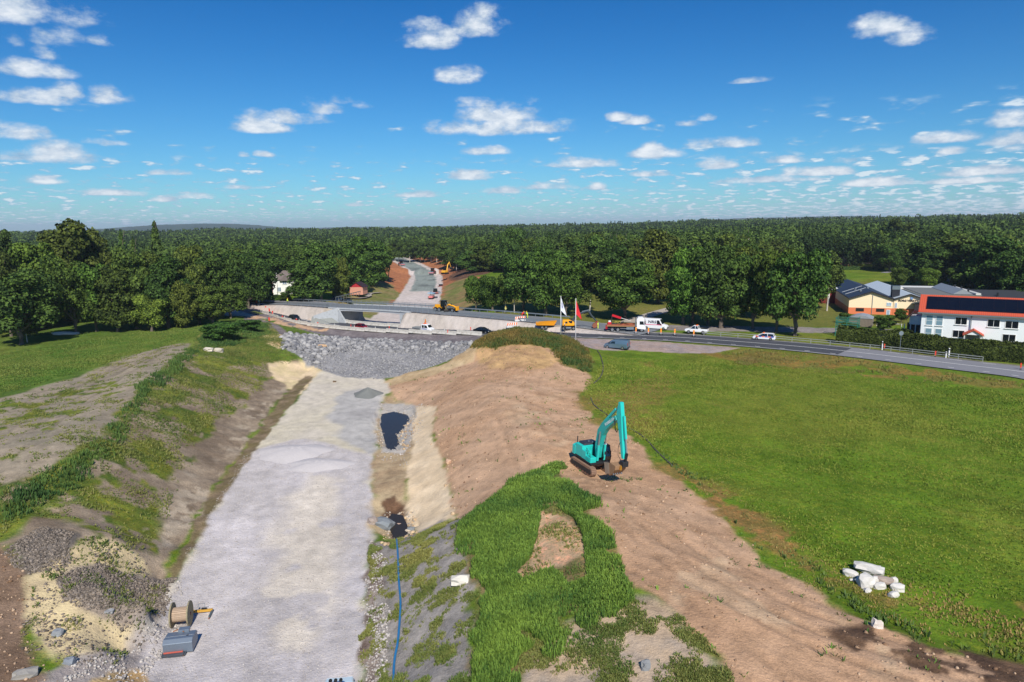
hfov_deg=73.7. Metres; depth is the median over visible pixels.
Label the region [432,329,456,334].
concrete barrier
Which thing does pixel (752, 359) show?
verge grass
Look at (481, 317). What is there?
road shoulder
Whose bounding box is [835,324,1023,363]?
garden hedge
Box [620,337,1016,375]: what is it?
road marking
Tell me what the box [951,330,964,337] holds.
window
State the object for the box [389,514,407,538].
pool water
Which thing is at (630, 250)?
forest birch
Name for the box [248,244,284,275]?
beech tree
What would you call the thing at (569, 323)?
wheeled excavator
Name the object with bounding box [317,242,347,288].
oak tree
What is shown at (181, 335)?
meadow grass
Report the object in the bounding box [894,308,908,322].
garden shrub
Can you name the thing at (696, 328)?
pickup truck
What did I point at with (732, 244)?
forest beech
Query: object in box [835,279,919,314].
factory building
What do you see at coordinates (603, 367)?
drain pipe
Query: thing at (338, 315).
road bridge
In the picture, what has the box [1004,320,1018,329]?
window
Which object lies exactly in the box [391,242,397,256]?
birch tree
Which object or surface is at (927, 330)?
window
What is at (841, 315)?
garden shrub
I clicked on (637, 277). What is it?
oak tree
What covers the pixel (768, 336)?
estate car
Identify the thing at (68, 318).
forest beech
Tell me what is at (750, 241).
forest birch
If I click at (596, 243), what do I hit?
beech tree
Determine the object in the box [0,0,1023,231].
sky
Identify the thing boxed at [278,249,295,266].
oak tree
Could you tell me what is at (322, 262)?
beech tree
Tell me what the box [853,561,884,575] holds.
field rock
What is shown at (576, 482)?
soil clods
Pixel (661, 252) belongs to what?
beech tree
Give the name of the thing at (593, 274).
birch tree
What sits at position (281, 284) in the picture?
villa
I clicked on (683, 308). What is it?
oak tree
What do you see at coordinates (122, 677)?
edge stones
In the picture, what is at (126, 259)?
beech tree
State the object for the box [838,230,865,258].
beech tree
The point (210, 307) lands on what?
oak tree
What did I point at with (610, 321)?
spider crane
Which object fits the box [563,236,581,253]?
forest birch
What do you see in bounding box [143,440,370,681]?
gravel stones
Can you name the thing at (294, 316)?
hatchback
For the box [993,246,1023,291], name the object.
oak tree
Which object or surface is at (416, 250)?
birch tree
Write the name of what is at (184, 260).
oak tree
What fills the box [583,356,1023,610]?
field grass
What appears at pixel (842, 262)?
tree
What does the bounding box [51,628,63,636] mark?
boulder
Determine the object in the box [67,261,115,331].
oak tree
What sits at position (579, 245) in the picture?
forest beech
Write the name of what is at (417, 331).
concrete barrier
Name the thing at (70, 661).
boulder
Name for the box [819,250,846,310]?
birch tree
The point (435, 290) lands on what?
compactor
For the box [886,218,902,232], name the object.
pine tree
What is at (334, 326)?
concrete barrier
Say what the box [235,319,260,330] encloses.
willow clump
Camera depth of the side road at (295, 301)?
233.68 m
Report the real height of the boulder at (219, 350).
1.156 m
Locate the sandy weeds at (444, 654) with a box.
[358,504,734,681]
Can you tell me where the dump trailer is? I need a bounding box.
[536,320,559,328]
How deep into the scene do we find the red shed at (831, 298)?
214.18 m
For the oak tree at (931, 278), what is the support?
on the ground at (298, 402)
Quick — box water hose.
[392,538,401,680]
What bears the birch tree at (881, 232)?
on the ground at (298, 402)
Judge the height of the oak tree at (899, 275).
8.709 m
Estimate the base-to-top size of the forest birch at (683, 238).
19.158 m
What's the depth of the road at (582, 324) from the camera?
188.89 m
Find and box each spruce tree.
[118,229,125,253]
[131,236,137,308]
[150,220,164,258]
[882,220,886,230]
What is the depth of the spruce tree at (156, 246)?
211.91 m
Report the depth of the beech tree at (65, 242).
189.83 m
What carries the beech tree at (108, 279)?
on the ground at (298, 402)
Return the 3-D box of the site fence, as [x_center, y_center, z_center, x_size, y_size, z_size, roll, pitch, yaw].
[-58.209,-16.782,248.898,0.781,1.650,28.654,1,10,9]
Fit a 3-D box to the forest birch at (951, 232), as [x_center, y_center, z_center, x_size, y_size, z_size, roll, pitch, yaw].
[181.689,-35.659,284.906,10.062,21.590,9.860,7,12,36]
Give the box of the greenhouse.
[849,313,873,326]
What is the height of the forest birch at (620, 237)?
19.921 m
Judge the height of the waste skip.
1.173 m
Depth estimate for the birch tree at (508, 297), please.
198.41 m
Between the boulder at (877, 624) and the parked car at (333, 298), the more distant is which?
the parked car at (333, 298)
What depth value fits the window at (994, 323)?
137.39 m
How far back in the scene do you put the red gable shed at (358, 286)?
256.16 m
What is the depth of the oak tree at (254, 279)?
223.27 m
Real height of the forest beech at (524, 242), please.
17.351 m
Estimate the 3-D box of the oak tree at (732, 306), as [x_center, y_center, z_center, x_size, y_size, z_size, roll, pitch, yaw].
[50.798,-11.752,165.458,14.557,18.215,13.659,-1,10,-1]
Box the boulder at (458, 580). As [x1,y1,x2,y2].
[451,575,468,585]
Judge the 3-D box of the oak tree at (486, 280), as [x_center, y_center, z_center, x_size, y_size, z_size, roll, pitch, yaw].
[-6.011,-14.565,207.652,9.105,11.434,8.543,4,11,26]
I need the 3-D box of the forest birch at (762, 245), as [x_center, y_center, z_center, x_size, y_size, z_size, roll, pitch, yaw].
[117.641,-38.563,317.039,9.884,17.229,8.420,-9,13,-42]
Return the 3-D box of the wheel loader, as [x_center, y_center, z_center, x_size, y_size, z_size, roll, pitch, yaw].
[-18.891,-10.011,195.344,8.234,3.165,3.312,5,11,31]
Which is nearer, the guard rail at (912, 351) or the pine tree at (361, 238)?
the guard rail at (912, 351)
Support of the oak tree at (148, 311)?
on the ground at (298, 402)
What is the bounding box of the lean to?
[912,294,943,314]
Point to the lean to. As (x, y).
(916, 306)
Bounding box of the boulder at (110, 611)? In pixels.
[104,608,114,613]
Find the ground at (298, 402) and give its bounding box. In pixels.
[0,216,1023,681]
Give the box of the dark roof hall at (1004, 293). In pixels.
[969,289,1023,297]
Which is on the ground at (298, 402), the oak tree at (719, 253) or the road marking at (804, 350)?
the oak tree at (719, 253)
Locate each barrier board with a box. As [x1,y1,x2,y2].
[506,322,516,327]
[515,316,525,321]
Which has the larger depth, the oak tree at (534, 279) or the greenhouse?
the oak tree at (534, 279)
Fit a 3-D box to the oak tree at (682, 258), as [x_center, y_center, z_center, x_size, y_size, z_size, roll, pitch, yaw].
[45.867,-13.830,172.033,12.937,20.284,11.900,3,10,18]
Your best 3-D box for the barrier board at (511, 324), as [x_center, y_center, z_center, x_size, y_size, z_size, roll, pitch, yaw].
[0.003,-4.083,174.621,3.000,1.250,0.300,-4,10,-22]
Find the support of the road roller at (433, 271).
on the ground at (298, 402)
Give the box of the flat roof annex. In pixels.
[903,283,981,296]
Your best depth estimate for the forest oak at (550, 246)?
312.64 m
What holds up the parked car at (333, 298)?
on the ground at (298, 402)
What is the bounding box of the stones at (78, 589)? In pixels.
[2,526,177,664]
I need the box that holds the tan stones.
[380,417,454,545]
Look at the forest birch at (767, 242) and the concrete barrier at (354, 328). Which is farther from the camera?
the forest birch at (767, 242)
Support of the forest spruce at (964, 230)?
on the ground at (298, 402)
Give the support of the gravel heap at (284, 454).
on the ground at (298, 402)
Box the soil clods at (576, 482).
[0,346,1019,681]
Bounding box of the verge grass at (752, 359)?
[721,349,1023,386]
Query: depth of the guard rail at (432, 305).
204.00 m
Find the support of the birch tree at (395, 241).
on the ground at (298, 402)
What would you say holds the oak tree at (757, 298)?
on the ground at (298, 402)
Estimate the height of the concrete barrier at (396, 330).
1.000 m
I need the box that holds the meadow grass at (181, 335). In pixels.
[0,323,211,392]
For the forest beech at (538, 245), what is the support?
on the ground at (298, 402)
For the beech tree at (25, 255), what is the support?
on the ground at (298, 402)
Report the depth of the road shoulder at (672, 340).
146.30 m
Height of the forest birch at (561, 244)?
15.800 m
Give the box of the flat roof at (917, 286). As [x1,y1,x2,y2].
[901,286,932,289]
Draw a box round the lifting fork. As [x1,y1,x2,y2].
[194,603,212,618]
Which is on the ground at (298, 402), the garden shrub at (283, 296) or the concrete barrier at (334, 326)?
the garden shrub at (283, 296)
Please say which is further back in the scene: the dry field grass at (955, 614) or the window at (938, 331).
the window at (938, 331)
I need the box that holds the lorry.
[605,316,645,331]
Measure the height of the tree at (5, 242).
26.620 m
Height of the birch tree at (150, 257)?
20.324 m
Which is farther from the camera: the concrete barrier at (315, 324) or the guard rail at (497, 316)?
the concrete barrier at (315, 324)
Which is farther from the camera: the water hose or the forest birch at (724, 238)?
the forest birch at (724, 238)
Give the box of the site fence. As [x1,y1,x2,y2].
[335,291,360,300]
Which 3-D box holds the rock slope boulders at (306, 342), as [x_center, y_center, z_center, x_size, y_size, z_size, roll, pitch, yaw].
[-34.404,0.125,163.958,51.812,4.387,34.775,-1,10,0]
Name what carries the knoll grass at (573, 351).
on the ground at (298, 402)
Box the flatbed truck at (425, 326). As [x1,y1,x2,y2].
[412,319,433,330]
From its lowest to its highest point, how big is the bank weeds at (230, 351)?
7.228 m
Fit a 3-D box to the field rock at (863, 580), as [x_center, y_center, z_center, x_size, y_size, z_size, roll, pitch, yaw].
[25.269,17.183,48.777,1.089,1.106,0.918,-3,10,-11]
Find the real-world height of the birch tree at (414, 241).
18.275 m
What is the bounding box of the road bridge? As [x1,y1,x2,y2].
[311,300,435,323]
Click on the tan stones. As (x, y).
(404, 516)
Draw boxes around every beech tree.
[0,246,18,336]
[5,242,66,328]
[36,218,102,319]
[83,227,113,267]
[93,266,138,331]
[108,245,148,328]
[141,254,193,327]
[168,280,198,327]
[172,245,203,259]
[184,264,209,323]
[246,261,277,303]
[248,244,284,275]
[269,258,289,275]
[284,259,320,300]
[291,248,307,281]
[295,242,338,301]
[329,257,350,296]
[338,241,372,290]
[363,241,392,285]
[438,241,455,267]
[454,251,481,272]
[469,249,496,270]
[581,234,610,289]
[597,245,634,280]
[632,228,679,303]
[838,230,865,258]
[901,241,954,285]
[945,244,985,289]
[962,234,1023,289]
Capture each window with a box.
[925,315,933,325]
[925,328,931,333]
[934,328,941,335]
[935,315,943,325]
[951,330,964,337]
[954,317,967,325]
[987,319,1000,327]
[1002,334,1015,341]
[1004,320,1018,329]
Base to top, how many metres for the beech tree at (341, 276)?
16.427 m
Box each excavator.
[441,262,452,273]
[561,310,597,329]
[570,402,628,476]
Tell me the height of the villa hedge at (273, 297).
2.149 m
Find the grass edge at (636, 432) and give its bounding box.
[590,397,672,465]
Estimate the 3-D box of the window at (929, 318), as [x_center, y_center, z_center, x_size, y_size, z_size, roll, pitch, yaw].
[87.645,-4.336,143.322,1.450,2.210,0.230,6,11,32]
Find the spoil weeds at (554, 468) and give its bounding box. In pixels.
[390,346,940,676]
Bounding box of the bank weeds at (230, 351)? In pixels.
[0,319,295,665]
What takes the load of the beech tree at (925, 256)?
on the ground at (298, 402)
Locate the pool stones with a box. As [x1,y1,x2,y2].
[376,410,415,537]
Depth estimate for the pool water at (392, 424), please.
106.47 m
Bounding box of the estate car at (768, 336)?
[752,332,775,340]
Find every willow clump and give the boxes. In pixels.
[198,321,245,339]
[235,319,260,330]
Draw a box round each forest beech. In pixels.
[62,285,83,322]
[521,237,535,254]
[532,244,548,255]
[569,239,584,260]
[607,239,616,245]
[632,241,644,246]
[718,235,738,248]
[769,238,786,252]
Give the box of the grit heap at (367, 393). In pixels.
[354,387,383,398]
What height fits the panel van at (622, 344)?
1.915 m
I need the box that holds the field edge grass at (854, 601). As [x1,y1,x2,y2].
[656,452,1022,660]
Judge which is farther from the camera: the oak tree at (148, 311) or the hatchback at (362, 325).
the hatchback at (362, 325)
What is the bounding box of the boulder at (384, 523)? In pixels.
[375,516,394,530]
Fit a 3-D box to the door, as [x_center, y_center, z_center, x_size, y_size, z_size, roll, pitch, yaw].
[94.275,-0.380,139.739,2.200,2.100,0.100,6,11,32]
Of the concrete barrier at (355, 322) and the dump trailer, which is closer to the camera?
the dump trailer
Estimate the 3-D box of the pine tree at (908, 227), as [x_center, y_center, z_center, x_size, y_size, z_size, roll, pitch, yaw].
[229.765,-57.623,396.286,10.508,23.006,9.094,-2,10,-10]
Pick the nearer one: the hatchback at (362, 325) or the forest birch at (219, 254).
the hatchback at (362, 325)
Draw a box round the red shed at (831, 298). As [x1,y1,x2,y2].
[819,287,837,302]
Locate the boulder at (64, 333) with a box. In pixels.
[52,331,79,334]
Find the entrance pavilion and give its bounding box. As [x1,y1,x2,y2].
[904,310,921,332]
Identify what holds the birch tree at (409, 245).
on the ground at (298, 402)
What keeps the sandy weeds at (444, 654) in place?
on the ground at (298, 402)
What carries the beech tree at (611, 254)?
on the ground at (298, 402)
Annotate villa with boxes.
[271,270,296,294]
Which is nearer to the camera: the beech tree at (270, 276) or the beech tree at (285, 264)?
the beech tree at (270, 276)
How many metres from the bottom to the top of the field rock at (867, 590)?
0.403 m
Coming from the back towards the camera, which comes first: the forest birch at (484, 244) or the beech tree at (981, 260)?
the forest birch at (484, 244)
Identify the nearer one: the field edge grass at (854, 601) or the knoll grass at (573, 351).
the field edge grass at (854, 601)
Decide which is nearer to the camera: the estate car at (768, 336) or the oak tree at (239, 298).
the estate car at (768, 336)
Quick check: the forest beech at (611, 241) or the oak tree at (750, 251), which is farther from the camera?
the forest beech at (611, 241)
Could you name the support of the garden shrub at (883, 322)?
on the ground at (298, 402)
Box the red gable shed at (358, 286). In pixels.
[348,281,367,294]
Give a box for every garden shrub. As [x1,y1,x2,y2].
[279,292,291,299]
[839,313,851,321]
[841,322,859,327]
[873,315,896,329]
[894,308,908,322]
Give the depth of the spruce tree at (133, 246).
202.63 m
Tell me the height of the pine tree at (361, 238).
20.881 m
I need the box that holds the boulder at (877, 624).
[871,617,883,628]
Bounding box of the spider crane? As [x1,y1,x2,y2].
[608,314,630,323]
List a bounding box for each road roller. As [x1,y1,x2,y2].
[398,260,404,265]
[428,268,435,274]
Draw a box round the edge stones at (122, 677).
[56,402,424,681]
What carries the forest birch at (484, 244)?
on the ground at (298, 402)
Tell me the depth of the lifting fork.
54.94 m
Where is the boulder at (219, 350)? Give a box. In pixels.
[214,348,223,352]
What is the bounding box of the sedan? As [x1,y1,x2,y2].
[473,327,491,332]
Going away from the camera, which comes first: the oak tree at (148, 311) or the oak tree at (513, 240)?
the oak tree at (148, 311)
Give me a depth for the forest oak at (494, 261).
333.88 m
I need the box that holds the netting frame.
[835,315,859,334]
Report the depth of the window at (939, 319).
142.39 m
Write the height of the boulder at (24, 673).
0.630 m
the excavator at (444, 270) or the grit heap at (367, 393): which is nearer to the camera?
the grit heap at (367, 393)
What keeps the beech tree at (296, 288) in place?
on the ground at (298, 402)
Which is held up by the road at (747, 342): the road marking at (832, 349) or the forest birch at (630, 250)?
the road marking at (832, 349)
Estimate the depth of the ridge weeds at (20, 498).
75.30 m
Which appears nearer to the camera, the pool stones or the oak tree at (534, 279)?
the pool stones
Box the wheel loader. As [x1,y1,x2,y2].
[433,300,458,311]
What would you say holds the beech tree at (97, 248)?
on the ground at (298, 402)
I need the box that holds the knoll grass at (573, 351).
[470,326,595,371]
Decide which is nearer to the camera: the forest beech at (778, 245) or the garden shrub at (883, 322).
the garden shrub at (883, 322)
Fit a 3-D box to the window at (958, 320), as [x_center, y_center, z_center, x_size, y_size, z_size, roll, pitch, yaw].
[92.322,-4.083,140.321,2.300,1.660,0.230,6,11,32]
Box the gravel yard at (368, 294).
[347,292,379,297]
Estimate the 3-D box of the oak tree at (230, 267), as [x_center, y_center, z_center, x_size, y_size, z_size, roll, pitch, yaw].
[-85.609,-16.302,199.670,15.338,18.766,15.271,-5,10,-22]
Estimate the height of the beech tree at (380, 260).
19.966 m
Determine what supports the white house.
on the ground at (298, 402)
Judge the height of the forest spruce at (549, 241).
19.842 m
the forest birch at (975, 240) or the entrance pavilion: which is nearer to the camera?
the entrance pavilion
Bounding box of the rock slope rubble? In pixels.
[283,341,469,378]
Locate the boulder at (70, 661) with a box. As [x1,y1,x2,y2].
[62,656,77,665]
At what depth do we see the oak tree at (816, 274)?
149.04 m
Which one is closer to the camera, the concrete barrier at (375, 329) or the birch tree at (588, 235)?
the concrete barrier at (375, 329)
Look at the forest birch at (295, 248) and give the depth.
305.53 m
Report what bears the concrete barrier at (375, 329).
on the road shoulder at (672, 340)
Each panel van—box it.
[604,339,629,349]
[644,318,668,329]
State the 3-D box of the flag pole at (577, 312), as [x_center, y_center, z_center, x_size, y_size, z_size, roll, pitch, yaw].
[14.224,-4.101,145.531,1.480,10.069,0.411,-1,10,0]
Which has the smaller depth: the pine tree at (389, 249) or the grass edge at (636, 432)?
the grass edge at (636, 432)
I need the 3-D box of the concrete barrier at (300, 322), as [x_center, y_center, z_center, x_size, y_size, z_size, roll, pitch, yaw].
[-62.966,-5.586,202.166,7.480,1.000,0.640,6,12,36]
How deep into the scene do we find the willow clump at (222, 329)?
146.86 m
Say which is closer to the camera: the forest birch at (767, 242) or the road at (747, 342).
the road at (747, 342)
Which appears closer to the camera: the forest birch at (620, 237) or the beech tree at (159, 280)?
the beech tree at (159, 280)
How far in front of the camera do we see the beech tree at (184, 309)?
172.62 m
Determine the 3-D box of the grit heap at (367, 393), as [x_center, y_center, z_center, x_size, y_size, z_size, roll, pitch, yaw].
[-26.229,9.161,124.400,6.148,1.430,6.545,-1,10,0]
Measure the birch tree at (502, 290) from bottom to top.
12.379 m
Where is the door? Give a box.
[966,335,978,338]
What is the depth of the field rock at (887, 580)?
48.90 m
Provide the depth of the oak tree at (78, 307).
165.62 m
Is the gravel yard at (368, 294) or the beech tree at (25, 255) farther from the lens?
the gravel yard at (368, 294)
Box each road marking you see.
[579,333,1021,371]
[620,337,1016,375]
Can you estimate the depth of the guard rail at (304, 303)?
215.15 m
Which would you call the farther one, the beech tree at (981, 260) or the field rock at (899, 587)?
the beech tree at (981, 260)
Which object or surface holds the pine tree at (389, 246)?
on the ground at (298, 402)
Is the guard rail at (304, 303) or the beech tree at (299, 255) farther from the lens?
the beech tree at (299, 255)
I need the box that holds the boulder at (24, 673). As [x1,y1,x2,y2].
[11,666,38,680]
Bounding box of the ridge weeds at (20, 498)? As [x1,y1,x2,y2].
[0,319,270,524]
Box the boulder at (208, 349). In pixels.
[203,347,213,351]
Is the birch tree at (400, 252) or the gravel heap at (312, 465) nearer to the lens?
the gravel heap at (312, 465)
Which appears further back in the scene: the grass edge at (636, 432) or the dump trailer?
the dump trailer
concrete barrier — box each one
[278,316,291,320]
[291,320,307,324]
[307,322,324,326]
[325,324,343,329]
[344,326,364,330]
[348,320,366,324]
[364,327,386,332]
[367,322,386,325]
[386,328,408,333]
[387,323,399,326]
[408,329,432,334]
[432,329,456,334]
[456,330,481,335]
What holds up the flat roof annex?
on the ground at (298, 402)
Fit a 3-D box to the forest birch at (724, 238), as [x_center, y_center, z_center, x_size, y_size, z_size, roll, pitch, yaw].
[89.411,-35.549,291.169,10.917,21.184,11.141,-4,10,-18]
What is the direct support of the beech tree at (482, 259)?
on the ground at (298, 402)
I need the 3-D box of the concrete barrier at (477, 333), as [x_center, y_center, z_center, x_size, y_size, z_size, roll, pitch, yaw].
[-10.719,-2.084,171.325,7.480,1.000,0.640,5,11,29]
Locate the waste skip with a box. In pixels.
[161,626,197,657]
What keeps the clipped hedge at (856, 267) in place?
on the ground at (298, 402)
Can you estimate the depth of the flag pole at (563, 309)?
156.97 m
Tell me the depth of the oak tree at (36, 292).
152.20 m
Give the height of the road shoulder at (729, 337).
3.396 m
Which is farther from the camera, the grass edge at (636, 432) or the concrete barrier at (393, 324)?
the concrete barrier at (393, 324)
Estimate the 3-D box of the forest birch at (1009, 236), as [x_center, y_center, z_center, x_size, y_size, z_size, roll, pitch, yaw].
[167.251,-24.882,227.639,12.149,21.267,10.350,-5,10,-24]
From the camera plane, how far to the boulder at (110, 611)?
50.12 m
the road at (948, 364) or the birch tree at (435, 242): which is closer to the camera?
the road at (948, 364)
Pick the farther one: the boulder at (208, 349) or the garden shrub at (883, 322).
the garden shrub at (883, 322)
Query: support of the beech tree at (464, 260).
on the ground at (298, 402)
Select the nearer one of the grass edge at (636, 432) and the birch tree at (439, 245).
the grass edge at (636, 432)
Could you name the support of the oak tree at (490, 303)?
on the ground at (298, 402)
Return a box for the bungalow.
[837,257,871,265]
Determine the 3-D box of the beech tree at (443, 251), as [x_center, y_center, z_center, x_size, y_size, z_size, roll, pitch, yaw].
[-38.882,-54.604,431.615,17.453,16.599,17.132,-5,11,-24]
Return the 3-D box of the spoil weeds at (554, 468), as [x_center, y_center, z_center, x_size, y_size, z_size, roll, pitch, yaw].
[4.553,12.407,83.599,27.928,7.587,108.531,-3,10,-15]
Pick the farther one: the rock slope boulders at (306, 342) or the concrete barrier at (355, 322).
the concrete barrier at (355, 322)
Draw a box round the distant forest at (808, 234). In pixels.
[0,212,1023,269]
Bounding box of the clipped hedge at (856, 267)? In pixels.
[843,265,884,269]
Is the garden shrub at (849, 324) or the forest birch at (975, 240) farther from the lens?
the forest birch at (975, 240)
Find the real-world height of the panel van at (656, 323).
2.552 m
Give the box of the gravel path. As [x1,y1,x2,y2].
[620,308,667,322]
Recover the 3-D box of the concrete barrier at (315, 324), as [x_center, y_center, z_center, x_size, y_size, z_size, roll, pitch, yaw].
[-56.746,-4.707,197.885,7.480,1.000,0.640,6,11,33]
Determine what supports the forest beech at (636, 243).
on the ground at (298, 402)
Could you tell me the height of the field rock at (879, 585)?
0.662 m
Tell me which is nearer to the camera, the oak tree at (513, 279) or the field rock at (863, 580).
the field rock at (863, 580)
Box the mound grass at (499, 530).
[453,468,634,681]
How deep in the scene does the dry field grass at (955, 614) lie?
45.69 m
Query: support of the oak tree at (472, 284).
on the ground at (298, 402)
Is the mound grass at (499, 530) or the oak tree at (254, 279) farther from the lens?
the oak tree at (254, 279)
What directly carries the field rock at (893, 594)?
on the ground at (298, 402)
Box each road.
[249,301,850,353]
[257,300,333,302]
[265,302,656,333]
[837,348,1023,378]
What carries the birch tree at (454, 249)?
on the ground at (298, 402)
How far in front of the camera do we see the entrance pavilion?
155.05 m
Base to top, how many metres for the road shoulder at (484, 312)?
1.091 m
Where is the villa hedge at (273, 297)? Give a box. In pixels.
[265,295,291,300]
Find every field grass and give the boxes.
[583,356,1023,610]
[694,479,1023,661]
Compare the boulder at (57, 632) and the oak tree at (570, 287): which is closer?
the boulder at (57, 632)
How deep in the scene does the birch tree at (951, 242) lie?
257.02 m
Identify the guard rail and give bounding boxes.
[283,302,326,307]
[293,299,569,317]
[450,312,548,321]
[704,331,983,361]
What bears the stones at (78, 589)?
on the ground at (298, 402)
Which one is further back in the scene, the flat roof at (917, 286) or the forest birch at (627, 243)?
the forest birch at (627, 243)
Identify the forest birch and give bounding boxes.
[210,251,224,261]
[289,246,300,253]
[473,240,486,271]
[479,239,493,266]
[554,242,564,250]
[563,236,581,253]
[615,239,631,248]
[617,234,633,245]
[628,246,636,258]
[680,237,688,249]
[684,234,710,248]
[715,233,734,246]
[736,234,751,241]
[739,238,757,245]
[755,241,770,251]
[757,239,773,250]
[937,230,961,276]
[958,236,982,286]
[1003,234,1023,244]
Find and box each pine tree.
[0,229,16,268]
[352,236,371,252]
[383,243,392,282]
[388,245,394,280]
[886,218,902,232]
[900,222,917,232]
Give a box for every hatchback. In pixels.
[288,314,300,319]
[355,323,367,327]
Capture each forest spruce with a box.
[547,232,552,248]
[951,228,966,284]
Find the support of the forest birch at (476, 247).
on the ground at (298, 402)
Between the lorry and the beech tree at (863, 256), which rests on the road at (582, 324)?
the lorry
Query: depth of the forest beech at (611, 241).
284.81 m
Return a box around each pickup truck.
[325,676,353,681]
[684,324,708,333]
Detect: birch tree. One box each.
[20,311,40,341]
[139,251,157,274]
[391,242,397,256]
[392,237,402,258]
[396,242,406,261]
[401,240,414,262]
[410,239,418,260]
[413,243,420,261]
[418,241,428,259]
[423,239,433,257]
[430,239,442,260]
[434,242,443,261]
[449,244,461,270]
[492,273,512,305]
[505,256,520,312]
[572,248,606,312]
[580,231,604,254]
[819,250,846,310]
[870,230,885,253]
[927,233,973,284]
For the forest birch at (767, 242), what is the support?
on the ground at (298, 402)
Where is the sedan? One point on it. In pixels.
(483, 329)
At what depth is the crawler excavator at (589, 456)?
68.59 m
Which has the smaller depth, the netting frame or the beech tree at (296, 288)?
the netting frame
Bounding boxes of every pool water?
[380,412,409,449]
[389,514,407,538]
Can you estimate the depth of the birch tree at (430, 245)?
506.13 m
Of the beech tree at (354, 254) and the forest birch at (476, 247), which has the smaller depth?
the beech tree at (354, 254)
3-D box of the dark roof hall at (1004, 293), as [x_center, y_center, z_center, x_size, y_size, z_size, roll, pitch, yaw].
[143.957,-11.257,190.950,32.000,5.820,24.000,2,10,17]
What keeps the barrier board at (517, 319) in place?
on the road at (582, 324)
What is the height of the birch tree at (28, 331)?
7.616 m
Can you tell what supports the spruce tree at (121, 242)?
on the ground at (298, 402)
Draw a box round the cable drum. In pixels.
[168,600,193,627]
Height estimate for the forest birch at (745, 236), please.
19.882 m
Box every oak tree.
[0,267,63,344]
[43,258,96,331]
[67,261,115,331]
[130,294,167,331]
[156,251,193,295]
[193,253,245,315]
[194,293,231,323]
[208,282,252,318]
[222,250,270,308]
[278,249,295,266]
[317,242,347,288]
[463,275,483,310]
[478,275,503,309]
[479,284,495,310]
[495,227,527,264]
[501,253,543,311]
[521,245,571,315]
[543,256,587,315]
[594,259,659,318]
[664,266,699,324]
[669,246,714,324]
[687,241,733,324]
[692,255,752,328]
[731,242,760,254]
[733,245,776,317]
[734,252,770,328]
[748,248,806,332]
[763,247,832,335]
[872,244,904,271]
[890,266,909,285]
[918,268,940,285]
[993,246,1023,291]
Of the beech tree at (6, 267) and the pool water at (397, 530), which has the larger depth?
the beech tree at (6, 267)
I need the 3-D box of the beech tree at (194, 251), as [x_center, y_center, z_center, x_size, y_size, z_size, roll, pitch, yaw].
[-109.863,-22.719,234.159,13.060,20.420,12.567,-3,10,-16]
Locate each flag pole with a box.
[560,299,566,334]
[575,298,581,338]
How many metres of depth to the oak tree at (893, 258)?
325.71 m
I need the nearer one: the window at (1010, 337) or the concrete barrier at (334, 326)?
the window at (1010, 337)
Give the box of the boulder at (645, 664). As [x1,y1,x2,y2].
[641,659,650,670]
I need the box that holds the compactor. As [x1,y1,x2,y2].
[430,288,440,293]
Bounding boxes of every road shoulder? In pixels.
[254,310,836,354]
[264,301,851,347]
[270,304,639,334]
[318,302,658,329]
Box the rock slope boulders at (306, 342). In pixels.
[279,331,472,363]
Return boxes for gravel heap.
[259,444,334,463]
[289,458,355,472]
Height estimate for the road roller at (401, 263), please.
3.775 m
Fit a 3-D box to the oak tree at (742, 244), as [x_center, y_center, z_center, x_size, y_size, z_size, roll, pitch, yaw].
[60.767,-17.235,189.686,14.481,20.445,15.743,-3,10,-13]
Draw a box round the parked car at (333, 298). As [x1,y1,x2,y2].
[331,296,343,300]
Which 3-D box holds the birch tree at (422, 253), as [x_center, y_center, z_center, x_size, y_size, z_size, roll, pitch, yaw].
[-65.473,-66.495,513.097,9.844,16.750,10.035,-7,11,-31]
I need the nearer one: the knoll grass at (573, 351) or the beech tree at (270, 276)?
the knoll grass at (573, 351)
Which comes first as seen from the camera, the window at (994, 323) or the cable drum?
the cable drum
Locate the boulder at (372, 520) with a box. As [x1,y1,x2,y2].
[367,516,377,525]
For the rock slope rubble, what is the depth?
148.34 m
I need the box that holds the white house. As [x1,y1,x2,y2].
[918,294,1023,341]
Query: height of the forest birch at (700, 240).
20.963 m
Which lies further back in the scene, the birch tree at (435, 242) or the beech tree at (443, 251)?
the birch tree at (435, 242)
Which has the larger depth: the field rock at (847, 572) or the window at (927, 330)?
the window at (927, 330)
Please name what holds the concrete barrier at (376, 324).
on the road shoulder at (729, 337)
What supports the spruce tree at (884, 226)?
on the ground at (298, 402)
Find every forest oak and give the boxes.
[490,250,503,271]
[533,242,554,251]
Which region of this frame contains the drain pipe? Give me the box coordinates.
[594,350,603,382]
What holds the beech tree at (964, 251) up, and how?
on the ground at (298, 402)
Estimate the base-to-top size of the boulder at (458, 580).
0.881 m
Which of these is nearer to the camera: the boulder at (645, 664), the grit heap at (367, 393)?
the boulder at (645, 664)
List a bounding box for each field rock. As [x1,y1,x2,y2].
[842,568,858,577]
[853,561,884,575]
[855,572,875,588]
[863,588,871,592]
[873,582,886,589]
[874,575,893,584]
[887,591,899,597]
[890,583,904,592]

